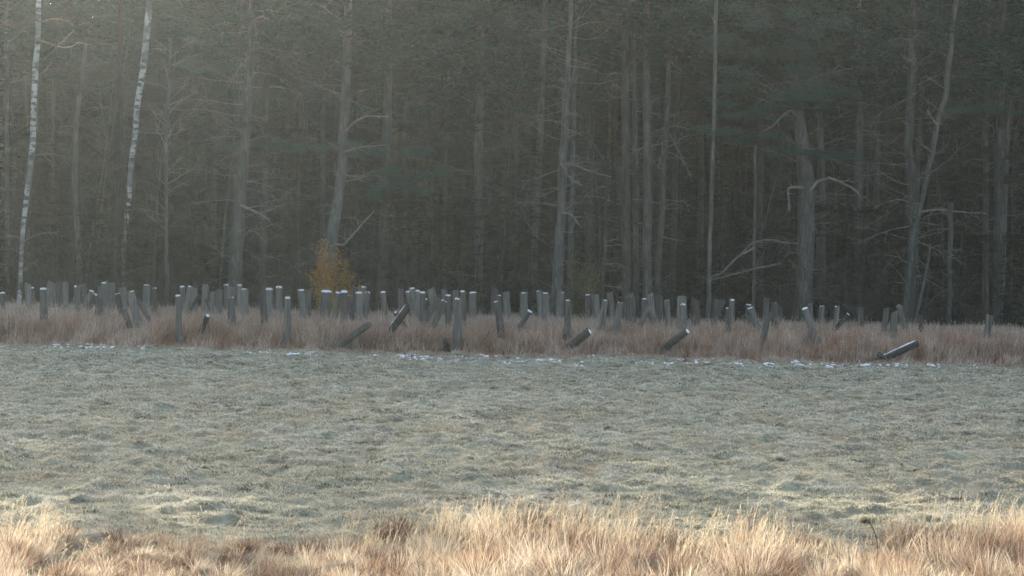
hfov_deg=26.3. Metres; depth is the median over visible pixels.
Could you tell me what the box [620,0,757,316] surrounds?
pine tree
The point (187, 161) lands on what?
pine tree
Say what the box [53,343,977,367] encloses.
snow
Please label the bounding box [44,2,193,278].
pine tree
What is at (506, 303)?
log post
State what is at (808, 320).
log post
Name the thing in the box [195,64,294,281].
pine tree
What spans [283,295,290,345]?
log post
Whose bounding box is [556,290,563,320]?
log post
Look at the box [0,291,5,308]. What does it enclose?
log post
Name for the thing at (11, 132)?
deciduous tree
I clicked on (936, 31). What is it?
pine tree
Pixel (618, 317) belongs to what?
log post
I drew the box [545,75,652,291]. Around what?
pine tree
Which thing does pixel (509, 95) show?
pine tree
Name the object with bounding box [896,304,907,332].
log post
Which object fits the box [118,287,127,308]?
log post
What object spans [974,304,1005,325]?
bare shrub
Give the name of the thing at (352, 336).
leaning log
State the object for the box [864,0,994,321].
pine tree
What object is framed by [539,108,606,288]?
fir tree
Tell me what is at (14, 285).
fir tree
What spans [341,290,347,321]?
log post
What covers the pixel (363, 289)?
log post
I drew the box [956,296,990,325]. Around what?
bare shrub
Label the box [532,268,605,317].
bare shrub
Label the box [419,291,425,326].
log post
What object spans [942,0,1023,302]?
pine tree
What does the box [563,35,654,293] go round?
pine tree
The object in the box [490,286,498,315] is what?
log post
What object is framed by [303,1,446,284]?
pine tree
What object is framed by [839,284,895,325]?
bare shrub
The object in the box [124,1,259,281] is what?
pine tree
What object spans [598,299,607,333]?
log post
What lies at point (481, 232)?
deciduous tree
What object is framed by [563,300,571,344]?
log post
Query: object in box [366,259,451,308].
bare shrub
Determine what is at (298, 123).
pine tree
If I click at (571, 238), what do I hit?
dead tree
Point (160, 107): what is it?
pine tree
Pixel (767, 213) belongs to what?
deciduous tree
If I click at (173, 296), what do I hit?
bare shrub
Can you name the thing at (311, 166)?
pine tree
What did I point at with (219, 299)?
log post
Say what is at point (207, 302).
log post
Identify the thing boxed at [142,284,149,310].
log post
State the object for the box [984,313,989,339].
log post
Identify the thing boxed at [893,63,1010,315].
pine tree
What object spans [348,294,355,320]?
log post
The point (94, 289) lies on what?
bare shrub
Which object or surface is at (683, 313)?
log post
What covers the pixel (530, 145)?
pine tree
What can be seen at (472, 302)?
log post
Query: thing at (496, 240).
deciduous tree
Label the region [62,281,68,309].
log post
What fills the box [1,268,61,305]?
bare shrub
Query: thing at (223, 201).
fir tree
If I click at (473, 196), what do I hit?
pine tree
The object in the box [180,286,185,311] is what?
log post
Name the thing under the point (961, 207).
fir tree
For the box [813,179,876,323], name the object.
fir tree
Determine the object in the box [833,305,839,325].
log post
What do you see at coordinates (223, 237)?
deciduous tree
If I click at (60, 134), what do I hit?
pine tree
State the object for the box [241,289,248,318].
log post
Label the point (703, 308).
bare shrub
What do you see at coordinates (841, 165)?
deciduous tree
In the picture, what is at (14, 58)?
wood
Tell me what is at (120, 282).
fir tree
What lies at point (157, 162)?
deciduous tree
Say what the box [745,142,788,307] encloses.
fir tree
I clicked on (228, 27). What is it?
pine tree
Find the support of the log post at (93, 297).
on the ground at (578, 460)
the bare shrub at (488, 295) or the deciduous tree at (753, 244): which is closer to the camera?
the deciduous tree at (753, 244)
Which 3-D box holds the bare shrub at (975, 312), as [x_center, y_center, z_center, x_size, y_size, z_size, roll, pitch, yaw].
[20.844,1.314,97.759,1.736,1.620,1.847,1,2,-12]
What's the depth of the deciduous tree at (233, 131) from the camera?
95.43 m
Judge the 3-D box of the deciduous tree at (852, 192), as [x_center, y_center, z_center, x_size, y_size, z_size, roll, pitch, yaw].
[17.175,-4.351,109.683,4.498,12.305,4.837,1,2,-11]
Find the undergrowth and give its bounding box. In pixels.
[0,283,1023,328]
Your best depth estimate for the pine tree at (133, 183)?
112.82 m
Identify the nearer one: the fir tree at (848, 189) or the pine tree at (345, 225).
the fir tree at (848, 189)
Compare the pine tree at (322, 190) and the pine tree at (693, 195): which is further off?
the pine tree at (693, 195)
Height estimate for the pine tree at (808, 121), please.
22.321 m
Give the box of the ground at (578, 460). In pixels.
[0,274,1023,575]
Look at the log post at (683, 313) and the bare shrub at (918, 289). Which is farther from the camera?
the bare shrub at (918, 289)
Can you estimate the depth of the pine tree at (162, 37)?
99.23 m
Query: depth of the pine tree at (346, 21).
94.11 m
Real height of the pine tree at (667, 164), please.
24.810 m
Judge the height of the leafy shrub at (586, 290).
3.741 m
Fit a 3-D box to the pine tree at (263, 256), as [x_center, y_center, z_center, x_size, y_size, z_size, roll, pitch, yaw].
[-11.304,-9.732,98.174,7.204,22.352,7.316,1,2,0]
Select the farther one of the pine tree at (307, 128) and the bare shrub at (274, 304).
the pine tree at (307, 128)
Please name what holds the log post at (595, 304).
on the ground at (578, 460)
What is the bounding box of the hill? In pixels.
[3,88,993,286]
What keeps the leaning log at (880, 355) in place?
on the ground at (578, 460)
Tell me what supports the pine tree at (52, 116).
on the ground at (578, 460)
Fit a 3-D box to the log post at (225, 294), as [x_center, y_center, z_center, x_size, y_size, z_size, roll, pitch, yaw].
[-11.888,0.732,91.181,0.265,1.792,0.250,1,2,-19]
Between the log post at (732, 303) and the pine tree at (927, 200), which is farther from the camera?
the pine tree at (927, 200)
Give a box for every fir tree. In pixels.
[0,176,20,288]
[0,187,18,291]
[0,193,34,304]
[1,136,61,298]
[8,188,55,301]
[10,194,59,302]
[46,110,105,297]
[57,103,92,278]
[88,120,151,283]
[93,191,146,306]
[98,137,152,289]
[110,201,161,306]
[137,114,204,307]
[158,166,223,307]
[161,92,244,306]
[203,123,254,273]
[245,115,315,306]
[248,158,280,282]
[273,197,315,312]
[308,205,348,301]
[337,117,406,299]
[340,158,392,298]
[373,194,424,312]
[454,110,526,292]
[462,147,530,316]
[480,138,574,315]
[485,170,541,296]
[519,147,582,299]
[535,210,578,314]
[538,213,581,286]
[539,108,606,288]
[539,163,584,291]
[563,209,595,305]
[633,227,661,301]
[639,88,712,300]
[639,91,738,310]
[639,177,692,305]
[639,197,687,298]
[661,141,713,295]
[663,223,710,319]
[673,144,759,319]
[719,223,777,321]
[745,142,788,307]
[750,156,820,320]
[764,172,814,321]
[771,176,827,316]
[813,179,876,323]
[815,159,862,314]
[852,148,934,320]
[880,186,935,322]
[914,164,984,325]
[919,112,990,316]
[921,98,1006,316]
[923,115,1007,324]
[966,160,1018,310]
[971,95,1023,301]
[988,216,1020,314]
[989,136,1023,324]
[989,231,1023,327]
[991,114,1023,318]
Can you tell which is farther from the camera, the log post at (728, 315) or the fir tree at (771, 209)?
the fir tree at (771, 209)
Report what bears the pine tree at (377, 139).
on the ground at (578, 460)
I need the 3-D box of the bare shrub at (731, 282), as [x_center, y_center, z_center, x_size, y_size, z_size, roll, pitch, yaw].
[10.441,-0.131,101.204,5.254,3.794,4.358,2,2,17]
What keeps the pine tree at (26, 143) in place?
on the ground at (578, 460)
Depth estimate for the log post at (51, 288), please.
87.55 m
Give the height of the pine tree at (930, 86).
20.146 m
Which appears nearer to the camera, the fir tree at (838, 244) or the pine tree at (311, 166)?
the fir tree at (838, 244)
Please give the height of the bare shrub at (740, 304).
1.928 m
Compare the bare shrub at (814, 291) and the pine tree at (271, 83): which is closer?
the bare shrub at (814, 291)
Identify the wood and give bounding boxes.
[0,0,1023,309]
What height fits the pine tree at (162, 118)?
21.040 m
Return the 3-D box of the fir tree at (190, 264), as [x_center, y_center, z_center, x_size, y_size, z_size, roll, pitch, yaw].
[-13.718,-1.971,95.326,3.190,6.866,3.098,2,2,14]
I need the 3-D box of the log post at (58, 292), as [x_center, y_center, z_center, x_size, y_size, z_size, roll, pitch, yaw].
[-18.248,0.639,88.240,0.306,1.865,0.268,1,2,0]
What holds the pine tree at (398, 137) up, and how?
on the ground at (578, 460)
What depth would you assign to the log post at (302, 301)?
83.79 m
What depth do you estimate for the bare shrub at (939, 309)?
97.88 m
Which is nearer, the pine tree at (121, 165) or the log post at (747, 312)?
the log post at (747, 312)
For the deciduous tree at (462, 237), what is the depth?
105.17 m
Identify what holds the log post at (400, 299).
on the ground at (578, 460)
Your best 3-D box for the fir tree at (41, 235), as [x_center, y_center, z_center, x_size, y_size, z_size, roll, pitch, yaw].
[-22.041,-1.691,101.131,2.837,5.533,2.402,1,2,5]
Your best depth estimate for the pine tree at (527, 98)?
117.00 m
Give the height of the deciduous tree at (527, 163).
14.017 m
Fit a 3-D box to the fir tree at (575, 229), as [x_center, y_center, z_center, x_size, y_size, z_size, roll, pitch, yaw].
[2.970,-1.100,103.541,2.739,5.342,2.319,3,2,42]
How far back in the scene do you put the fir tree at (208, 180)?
98.70 m
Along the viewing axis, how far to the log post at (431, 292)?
92.43 m
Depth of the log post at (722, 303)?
89.56 m
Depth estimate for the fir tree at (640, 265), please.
116.77 m
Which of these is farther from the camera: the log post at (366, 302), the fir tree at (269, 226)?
the fir tree at (269, 226)
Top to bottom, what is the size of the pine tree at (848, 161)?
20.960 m
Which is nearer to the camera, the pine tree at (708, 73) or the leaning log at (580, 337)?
the leaning log at (580, 337)
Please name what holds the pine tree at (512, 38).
on the ground at (578, 460)
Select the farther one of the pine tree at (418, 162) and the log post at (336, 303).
the pine tree at (418, 162)
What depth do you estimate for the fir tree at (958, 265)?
94.87 m
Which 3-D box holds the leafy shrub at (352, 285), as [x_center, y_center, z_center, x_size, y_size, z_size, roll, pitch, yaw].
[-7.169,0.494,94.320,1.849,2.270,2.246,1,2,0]
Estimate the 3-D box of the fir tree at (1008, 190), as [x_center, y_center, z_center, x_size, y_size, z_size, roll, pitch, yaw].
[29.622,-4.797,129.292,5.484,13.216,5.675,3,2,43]
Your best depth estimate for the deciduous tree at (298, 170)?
96.32 m
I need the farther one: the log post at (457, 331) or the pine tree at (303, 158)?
the pine tree at (303, 158)
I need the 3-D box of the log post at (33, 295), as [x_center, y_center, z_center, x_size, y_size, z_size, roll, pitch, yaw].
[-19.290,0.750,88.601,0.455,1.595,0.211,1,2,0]
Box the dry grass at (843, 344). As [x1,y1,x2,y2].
[0,293,1023,367]
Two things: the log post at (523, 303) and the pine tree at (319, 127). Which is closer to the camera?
the log post at (523, 303)
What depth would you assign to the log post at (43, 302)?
76.32 m
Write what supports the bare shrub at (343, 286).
on the ground at (578, 460)
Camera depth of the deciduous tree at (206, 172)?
105.00 m
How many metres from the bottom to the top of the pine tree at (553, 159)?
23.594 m
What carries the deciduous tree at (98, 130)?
on the ground at (578, 460)
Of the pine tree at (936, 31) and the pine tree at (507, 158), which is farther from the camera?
the pine tree at (507, 158)
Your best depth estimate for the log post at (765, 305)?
86.86 m
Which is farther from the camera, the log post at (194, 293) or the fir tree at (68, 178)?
the fir tree at (68, 178)
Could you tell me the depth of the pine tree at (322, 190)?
98.65 m
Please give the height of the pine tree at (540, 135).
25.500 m
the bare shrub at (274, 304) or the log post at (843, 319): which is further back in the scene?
the bare shrub at (274, 304)
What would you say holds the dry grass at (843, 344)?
on the ground at (578, 460)
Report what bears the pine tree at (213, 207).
on the ground at (578, 460)
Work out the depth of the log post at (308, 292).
85.39 m
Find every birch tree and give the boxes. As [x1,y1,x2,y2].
[0,0,95,303]
[108,0,153,286]
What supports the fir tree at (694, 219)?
on the ground at (578, 460)
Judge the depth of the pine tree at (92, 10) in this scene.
104.99 m
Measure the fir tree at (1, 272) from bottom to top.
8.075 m
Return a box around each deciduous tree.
[0,33,37,251]
[17,3,134,303]
[39,54,155,289]
[50,18,161,289]
[50,47,172,286]
[102,31,222,286]
[111,34,202,284]
[127,24,204,308]
[167,69,259,302]
[182,3,291,288]
[183,39,303,261]
[255,45,350,288]
[330,69,423,311]
[425,80,535,262]
[433,83,508,289]
[455,47,570,291]
[490,68,559,315]
[522,7,631,303]
[528,50,620,310]
[689,0,717,322]
[707,145,787,322]
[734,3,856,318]
[736,59,833,284]
[736,71,823,272]
[795,102,872,289]
[804,78,873,322]
[813,100,897,270]
[827,34,902,306]
[888,68,981,320]
[900,0,969,325]
[909,233,949,325]
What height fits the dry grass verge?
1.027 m
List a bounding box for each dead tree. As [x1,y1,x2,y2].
[48,219,160,304]
[499,0,623,317]
[537,6,624,318]
[605,4,708,319]
[638,0,715,320]
[914,202,961,325]
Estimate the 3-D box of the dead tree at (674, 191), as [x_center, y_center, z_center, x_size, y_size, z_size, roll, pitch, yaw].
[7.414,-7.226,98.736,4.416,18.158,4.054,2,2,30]
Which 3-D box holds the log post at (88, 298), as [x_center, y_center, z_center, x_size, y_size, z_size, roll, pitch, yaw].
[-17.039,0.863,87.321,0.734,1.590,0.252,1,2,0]
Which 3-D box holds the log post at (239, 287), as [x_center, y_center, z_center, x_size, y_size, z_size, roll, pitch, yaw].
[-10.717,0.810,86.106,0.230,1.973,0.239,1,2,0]
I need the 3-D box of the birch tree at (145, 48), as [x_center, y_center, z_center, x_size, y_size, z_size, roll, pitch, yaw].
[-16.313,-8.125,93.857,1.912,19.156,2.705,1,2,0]
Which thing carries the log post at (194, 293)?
on the ground at (578, 460)
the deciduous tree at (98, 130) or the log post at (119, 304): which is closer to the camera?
the log post at (119, 304)
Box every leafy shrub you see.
[301,239,367,312]
[345,276,362,296]
[556,243,603,318]
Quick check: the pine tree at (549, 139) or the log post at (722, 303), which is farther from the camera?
the pine tree at (549, 139)
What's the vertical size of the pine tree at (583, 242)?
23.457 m
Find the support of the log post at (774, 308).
on the ground at (578, 460)
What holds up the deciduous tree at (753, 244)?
on the ground at (578, 460)
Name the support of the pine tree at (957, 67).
on the ground at (578, 460)
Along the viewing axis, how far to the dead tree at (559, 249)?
93.76 m
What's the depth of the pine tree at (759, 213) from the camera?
99.19 m
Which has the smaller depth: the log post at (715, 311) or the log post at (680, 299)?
the log post at (715, 311)
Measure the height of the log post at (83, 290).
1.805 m
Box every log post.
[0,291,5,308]
[25,283,32,312]
[31,287,37,307]
[39,288,47,321]
[47,280,56,308]
[55,281,61,308]
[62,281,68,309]
[73,285,80,312]
[81,283,86,303]
[83,290,93,310]
[87,293,96,312]
[94,297,102,316]
[97,286,103,311]
[101,280,107,308]
[108,282,114,310]
[115,293,123,315]
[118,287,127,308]
[126,290,142,329]
[137,298,150,319]
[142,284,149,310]
[150,286,157,313]
[175,295,181,343]
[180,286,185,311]
[184,286,191,313]
[189,294,200,310]
[190,287,197,314]
[201,284,208,313]
[204,298,209,311]
[210,291,214,315]
[215,288,222,316]
[223,284,227,310]
[227,286,233,315]
[227,296,235,327]
[237,284,241,312]
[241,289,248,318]
[259,293,267,327]
[266,288,272,319]
[276,286,282,317]
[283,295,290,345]
[297,289,307,319]
[305,289,311,319]
[320,290,331,319]
[332,291,339,320]
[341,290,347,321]
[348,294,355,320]
[352,287,357,311]
[356,292,363,323]
[361,286,365,306]
[363,291,369,318]
[380,291,387,318]
[398,288,403,311]
[406,291,414,319]
[409,287,414,310]
[415,290,419,319]
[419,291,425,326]
[425,297,440,324]
[427,287,437,315]
[429,300,446,329]
[441,289,446,314]
[445,294,451,326]
[452,290,458,314]
[453,296,462,349]
[460,290,466,324]
[468,292,476,318]
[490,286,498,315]
[494,301,504,339]
[502,291,510,318]
[512,310,531,335]
[519,291,527,320]
[536,290,540,317]
[541,292,549,322]
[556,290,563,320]
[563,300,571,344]
[584,294,590,322]
[591,294,599,320]
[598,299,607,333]
[607,292,614,319]
[612,301,623,335]
[623,295,627,323]
[628,292,635,326]
[638,305,651,329]
[640,298,646,322]
[647,292,656,327]
[658,295,663,322]
[664,299,671,327]
[676,295,683,328]
[680,303,686,330]
[684,296,687,323]
[691,298,699,328]
[710,299,725,321]
[711,299,719,326]
[725,306,730,333]
[729,298,734,328]
[744,304,751,325]
[748,306,761,332]
[758,312,771,350]
[762,297,768,326]
[771,302,777,331]
[778,306,782,325]
[802,307,820,343]
[807,303,813,322]
[818,305,824,325]
[832,313,849,331]
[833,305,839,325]
[857,307,863,327]
[881,308,888,336]
[889,310,897,340]
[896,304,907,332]
[919,315,922,333]
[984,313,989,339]
[988,315,992,338]
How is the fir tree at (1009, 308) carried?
on the ground at (578, 460)
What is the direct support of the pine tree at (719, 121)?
on the ground at (578, 460)
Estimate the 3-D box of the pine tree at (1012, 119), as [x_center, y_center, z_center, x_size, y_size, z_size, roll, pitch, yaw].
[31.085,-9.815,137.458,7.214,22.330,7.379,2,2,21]
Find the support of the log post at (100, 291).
on the ground at (578, 460)
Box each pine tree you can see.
[0,0,100,294]
[0,0,136,301]
[0,1,99,285]
[0,3,79,281]
[0,46,49,280]
[3,1,105,270]
[4,4,107,285]
[11,0,136,304]
[16,5,104,279]
[41,0,195,282]
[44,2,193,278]
[50,0,192,293]
[84,5,181,288]
[86,0,221,305]
[90,0,233,298]
[103,5,229,300]
[121,0,317,281]
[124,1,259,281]
[124,35,203,285]
[126,0,262,286]
[126,30,186,283]
[130,80,204,269]
[146,54,271,289]
[150,0,329,307]
[159,0,314,284]
[163,78,224,282]
[178,0,336,307]
[180,0,301,291]
[181,20,281,283]
[181,74,248,261]
[193,13,302,288]
[193,85,274,282]
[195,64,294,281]
[219,0,447,310]
[219,65,317,278]
[228,64,337,296]
[248,0,383,287]
[250,35,351,305]
[253,61,349,290]
[256,10,376,282]
[257,52,351,273]
[268,0,378,288]
[270,64,334,269]
[274,3,428,288]
[293,53,401,288]
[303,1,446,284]
[306,53,401,284]
[307,86,350,280]
[309,0,460,314]
[327,99,402,280]
[329,0,501,302]
[337,0,498,303]
[337,98,416,285]
[357,82,449,302]
[358,1,473,286]
[358,26,437,282]
[359,103,439,256]
[360,98,450,271]
[365,45,456,285]
[390,0,523,296]
[392,24,506,297]
[393,0,514,302]
[403,0,560,313]
[413,86,493,270]
[435,0,609,313]
[440,90,520,293]
[448,96,498,278]
[449,1,598,301]
[456,11,562,291]
[464,20,545,298]
[468,0,576,278]
[468,0,620,315]
[469,39,583,260]
[485,0,618,302]
[485,25,571,257]
[500,1,598,288]
[501,0,641,311]
[526,24,620,287]
[532,2,621,291]
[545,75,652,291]
[549,0,722,314]
[551,1,689,309]
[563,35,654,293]
[564,74,621,293]
[566,0,702,299]
[568,0,730,318]
[573,1,711,277]
[575,0,752,317]
[580,36,688,287]
[585,8,738,297]
[596,107,683,251]
[599,0,755,292]
[601,79,688,281]
[617,56,708,267]
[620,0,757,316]
[642,57,734,300]
[664,0,775,317]
[664,57,728,296]
[664,86,735,288]
[665,0,785,297]
[682,0,829,318]
[684,0,827,303]
[690,0,882,324]
[716,0,805,275]
[718,0,868,318]
[719,0,902,322]
[722,0,877,300]
[729,13,806,295]
[735,19,865,293]
[752,103,870,277]
[765,32,854,284]
[767,105,852,294]
[787,0,945,322]
[802,2,904,309]
[805,80,890,301]
[809,0,943,303]
[815,103,901,286]
[818,0,994,325]
[821,0,962,319]
[822,38,904,309]
[823,82,902,275]
[830,0,949,313]
[838,0,986,323]
[846,3,983,321]
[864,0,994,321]
[865,0,978,314]
[893,0,1023,325]
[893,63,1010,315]
[904,24,1017,305]
[918,0,1023,325]
[938,2,1022,288]
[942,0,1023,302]
[953,0,1023,325]
[967,6,1023,311]
[968,91,1023,268]
[991,22,1023,298]
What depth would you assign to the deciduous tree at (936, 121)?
93.76 m
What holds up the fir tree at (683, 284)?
on the ground at (578, 460)
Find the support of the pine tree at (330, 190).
on the ground at (578, 460)
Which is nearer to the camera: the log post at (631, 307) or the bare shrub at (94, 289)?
the log post at (631, 307)
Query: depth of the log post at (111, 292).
86.85 m
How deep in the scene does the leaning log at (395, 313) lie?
78.44 m
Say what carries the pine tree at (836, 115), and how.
on the ground at (578, 460)
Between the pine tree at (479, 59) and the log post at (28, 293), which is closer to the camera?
the log post at (28, 293)
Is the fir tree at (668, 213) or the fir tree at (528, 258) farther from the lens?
the fir tree at (668, 213)
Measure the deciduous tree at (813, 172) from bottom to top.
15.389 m
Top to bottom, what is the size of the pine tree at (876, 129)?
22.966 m
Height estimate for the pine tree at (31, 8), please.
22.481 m
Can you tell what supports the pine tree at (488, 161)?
on the ground at (578, 460)
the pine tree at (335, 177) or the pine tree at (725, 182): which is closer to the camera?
the pine tree at (725, 182)
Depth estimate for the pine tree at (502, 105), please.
122.97 m
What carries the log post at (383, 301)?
on the ground at (578, 460)
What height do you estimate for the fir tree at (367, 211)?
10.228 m
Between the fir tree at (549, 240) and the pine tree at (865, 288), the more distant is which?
the pine tree at (865, 288)
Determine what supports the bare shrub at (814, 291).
on the ground at (578, 460)
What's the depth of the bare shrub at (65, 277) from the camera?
95.53 m
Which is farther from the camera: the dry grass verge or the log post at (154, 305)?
the log post at (154, 305)
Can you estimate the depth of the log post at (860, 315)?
86.56 m
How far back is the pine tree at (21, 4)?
99.16 m
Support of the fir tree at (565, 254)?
on the ground at (578, 460)
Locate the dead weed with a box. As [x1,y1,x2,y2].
[861,515,879,551]
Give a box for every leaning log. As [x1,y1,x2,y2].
[122,309,132,332]
[198,314,209,333]
[330,322,372,350]
[385,303,410,333]
[393,310,407,329]
[442,337,450,352]
[558,328,590,351]
[651,328,689,352]
[875,340,919,361]
[876,352,887,360]
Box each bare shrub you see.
[0,239,93,304]
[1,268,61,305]
[23,255,90,298]
[64,257,137,306]
[97,265,163,301]
[138,248,212,307]
[243,257,306,305]
[256,280,294,310]
[260,243,352,311]
[310,266,372,306]
[354,242,464,307]
[358,257,422,312]
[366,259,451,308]
[436,265,495,312]
[460,265,519,314]
[505,251,588,311]
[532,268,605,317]
[546,267,613,315]
[606,298,639,318]
[661,276,716,320]
[666,254,767,315]
[687,295,711,319]
[688,250,781,317]
[711,288,744,321]
[743,270,818,322]
[764,256,865,320]
[808,264,892,324]
[813,291,851,321]
[827,287,877,322]
[835,257,935,320]
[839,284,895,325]
[874,254,999,326]
[915,280,968,325]
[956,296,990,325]
[965,303,990,322]
[971,273,1023,326]
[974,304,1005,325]
[1005,297,1023,328]
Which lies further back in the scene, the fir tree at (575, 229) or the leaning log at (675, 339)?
the fir tree at (575, 229)
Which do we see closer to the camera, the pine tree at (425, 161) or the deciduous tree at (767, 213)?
the deciduous tree at (767, 213)
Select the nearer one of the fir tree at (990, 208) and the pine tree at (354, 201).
the pine tree at (354, 201)
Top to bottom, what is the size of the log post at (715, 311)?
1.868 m
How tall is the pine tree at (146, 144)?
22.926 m
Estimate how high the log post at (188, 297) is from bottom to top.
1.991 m
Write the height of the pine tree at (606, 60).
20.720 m
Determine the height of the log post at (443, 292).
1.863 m
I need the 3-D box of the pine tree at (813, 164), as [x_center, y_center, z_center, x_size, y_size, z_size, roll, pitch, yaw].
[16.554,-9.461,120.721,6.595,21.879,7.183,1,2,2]
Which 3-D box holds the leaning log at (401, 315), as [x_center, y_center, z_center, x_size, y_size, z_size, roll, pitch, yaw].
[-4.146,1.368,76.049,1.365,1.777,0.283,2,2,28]
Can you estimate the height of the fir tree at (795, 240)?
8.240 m
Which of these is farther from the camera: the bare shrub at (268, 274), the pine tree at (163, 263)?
the pine tree at (163, 263)
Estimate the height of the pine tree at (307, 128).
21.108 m
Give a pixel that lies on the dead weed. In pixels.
(864, 519)
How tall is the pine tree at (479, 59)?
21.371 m
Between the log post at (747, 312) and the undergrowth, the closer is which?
the log post at (747, 312)
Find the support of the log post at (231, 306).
on the ground at (578, 460)
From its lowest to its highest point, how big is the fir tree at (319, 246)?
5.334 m
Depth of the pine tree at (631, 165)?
98.64 m
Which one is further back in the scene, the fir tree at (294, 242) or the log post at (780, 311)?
the fir tree at (294, 242)
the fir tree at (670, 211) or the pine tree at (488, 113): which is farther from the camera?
the pine tree at (488, 113)
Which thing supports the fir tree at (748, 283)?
on the ground at (578, 460)
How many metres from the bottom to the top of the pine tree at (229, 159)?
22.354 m
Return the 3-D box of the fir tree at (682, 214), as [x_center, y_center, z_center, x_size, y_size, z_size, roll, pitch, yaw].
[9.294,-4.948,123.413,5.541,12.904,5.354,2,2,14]
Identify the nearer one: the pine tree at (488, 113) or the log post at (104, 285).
the log post at (104, 285)
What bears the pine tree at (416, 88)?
on the ground at (578, 460)
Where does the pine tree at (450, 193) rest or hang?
on the ground at (578, 460)
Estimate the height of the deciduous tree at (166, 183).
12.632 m
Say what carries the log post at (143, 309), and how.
on the ground at (578, 460)
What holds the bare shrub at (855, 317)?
on the ground at (578, 460)
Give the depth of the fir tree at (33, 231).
98.90 m
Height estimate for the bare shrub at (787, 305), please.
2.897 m
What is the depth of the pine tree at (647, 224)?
95.22 m
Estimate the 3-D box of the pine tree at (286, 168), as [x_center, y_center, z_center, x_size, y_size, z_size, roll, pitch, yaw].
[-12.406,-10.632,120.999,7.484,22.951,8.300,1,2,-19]
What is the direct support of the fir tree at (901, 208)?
on the ground at (578, 460)
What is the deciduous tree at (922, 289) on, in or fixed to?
on the ground at (578, 460)
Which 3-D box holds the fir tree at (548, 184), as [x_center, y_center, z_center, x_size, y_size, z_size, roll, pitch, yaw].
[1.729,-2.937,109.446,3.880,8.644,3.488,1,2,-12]
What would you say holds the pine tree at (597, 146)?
on the ground at (578, 460)
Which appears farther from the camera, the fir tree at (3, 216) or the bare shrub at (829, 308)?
the fir tree at (3, 216)
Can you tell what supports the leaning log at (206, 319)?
on the ground at (578, 460)
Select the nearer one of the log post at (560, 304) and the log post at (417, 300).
the log post at (417, 300)
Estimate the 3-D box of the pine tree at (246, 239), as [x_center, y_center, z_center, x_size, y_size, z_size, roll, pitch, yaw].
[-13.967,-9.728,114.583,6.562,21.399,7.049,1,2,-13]
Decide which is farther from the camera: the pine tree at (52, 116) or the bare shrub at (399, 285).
the pine tree at (52, 116)
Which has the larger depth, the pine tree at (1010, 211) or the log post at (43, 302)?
the pine tree at (1010, 211)
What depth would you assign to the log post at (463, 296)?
82.75 m
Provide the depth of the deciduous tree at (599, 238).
99.12 m
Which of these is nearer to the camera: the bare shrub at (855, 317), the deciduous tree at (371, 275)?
the bare shrub at (855, 317)
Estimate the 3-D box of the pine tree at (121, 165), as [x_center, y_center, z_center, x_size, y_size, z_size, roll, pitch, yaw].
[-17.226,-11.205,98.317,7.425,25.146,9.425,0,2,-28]
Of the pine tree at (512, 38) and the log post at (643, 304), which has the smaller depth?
the log post at (643, 304)
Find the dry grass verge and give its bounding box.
[0,489,1023,575]
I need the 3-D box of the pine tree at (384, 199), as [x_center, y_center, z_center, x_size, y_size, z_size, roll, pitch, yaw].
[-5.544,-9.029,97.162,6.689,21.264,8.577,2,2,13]
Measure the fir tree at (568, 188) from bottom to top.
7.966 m
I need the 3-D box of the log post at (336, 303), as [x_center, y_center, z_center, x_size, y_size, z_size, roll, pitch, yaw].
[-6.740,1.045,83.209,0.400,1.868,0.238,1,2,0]
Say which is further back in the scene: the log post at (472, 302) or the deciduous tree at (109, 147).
the deciduous tree at (109, 147)
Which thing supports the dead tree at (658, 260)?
on the ground at (578, 460)
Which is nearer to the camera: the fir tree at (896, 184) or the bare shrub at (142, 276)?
the bare shrub at (142, 276)
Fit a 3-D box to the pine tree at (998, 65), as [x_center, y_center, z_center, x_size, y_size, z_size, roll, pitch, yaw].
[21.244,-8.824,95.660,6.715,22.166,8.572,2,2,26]
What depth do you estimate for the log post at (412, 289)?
89.26 m
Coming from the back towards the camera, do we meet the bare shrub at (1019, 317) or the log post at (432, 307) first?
the bare shrub at (1019, 317)
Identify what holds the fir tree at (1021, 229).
on the ground at (578, 460)
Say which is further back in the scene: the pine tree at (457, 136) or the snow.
the pine tree at (457, 136)
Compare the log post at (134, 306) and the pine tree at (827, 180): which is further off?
the pine tree at (827, 180)
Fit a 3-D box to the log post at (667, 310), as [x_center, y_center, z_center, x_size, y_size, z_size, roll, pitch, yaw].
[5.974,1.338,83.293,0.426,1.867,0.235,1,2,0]
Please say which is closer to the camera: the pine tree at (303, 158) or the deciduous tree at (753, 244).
the deciduous tree at (753, 244)
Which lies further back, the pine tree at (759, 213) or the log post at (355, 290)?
the pine tree at (759, 213)
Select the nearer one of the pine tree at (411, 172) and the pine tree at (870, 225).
the pine tree at (870, 225)
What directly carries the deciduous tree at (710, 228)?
on the ground at (578, 460)
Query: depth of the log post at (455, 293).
88.70 m
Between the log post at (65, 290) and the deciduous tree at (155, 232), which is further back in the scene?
the deciduous tree at (155, 232)
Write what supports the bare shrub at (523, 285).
on the ground at (578, 460)
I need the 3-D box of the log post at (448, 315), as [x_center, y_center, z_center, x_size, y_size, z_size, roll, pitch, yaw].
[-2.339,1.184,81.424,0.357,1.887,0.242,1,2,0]
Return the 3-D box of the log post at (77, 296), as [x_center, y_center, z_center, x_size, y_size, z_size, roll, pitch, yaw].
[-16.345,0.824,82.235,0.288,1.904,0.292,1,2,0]
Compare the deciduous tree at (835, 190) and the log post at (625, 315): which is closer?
the log post at (625, 315)
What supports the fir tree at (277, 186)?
on the ground at (578, 460)
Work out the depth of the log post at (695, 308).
82.08 m
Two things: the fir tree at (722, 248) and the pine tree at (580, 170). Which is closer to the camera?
the fir tree at (722, 248)

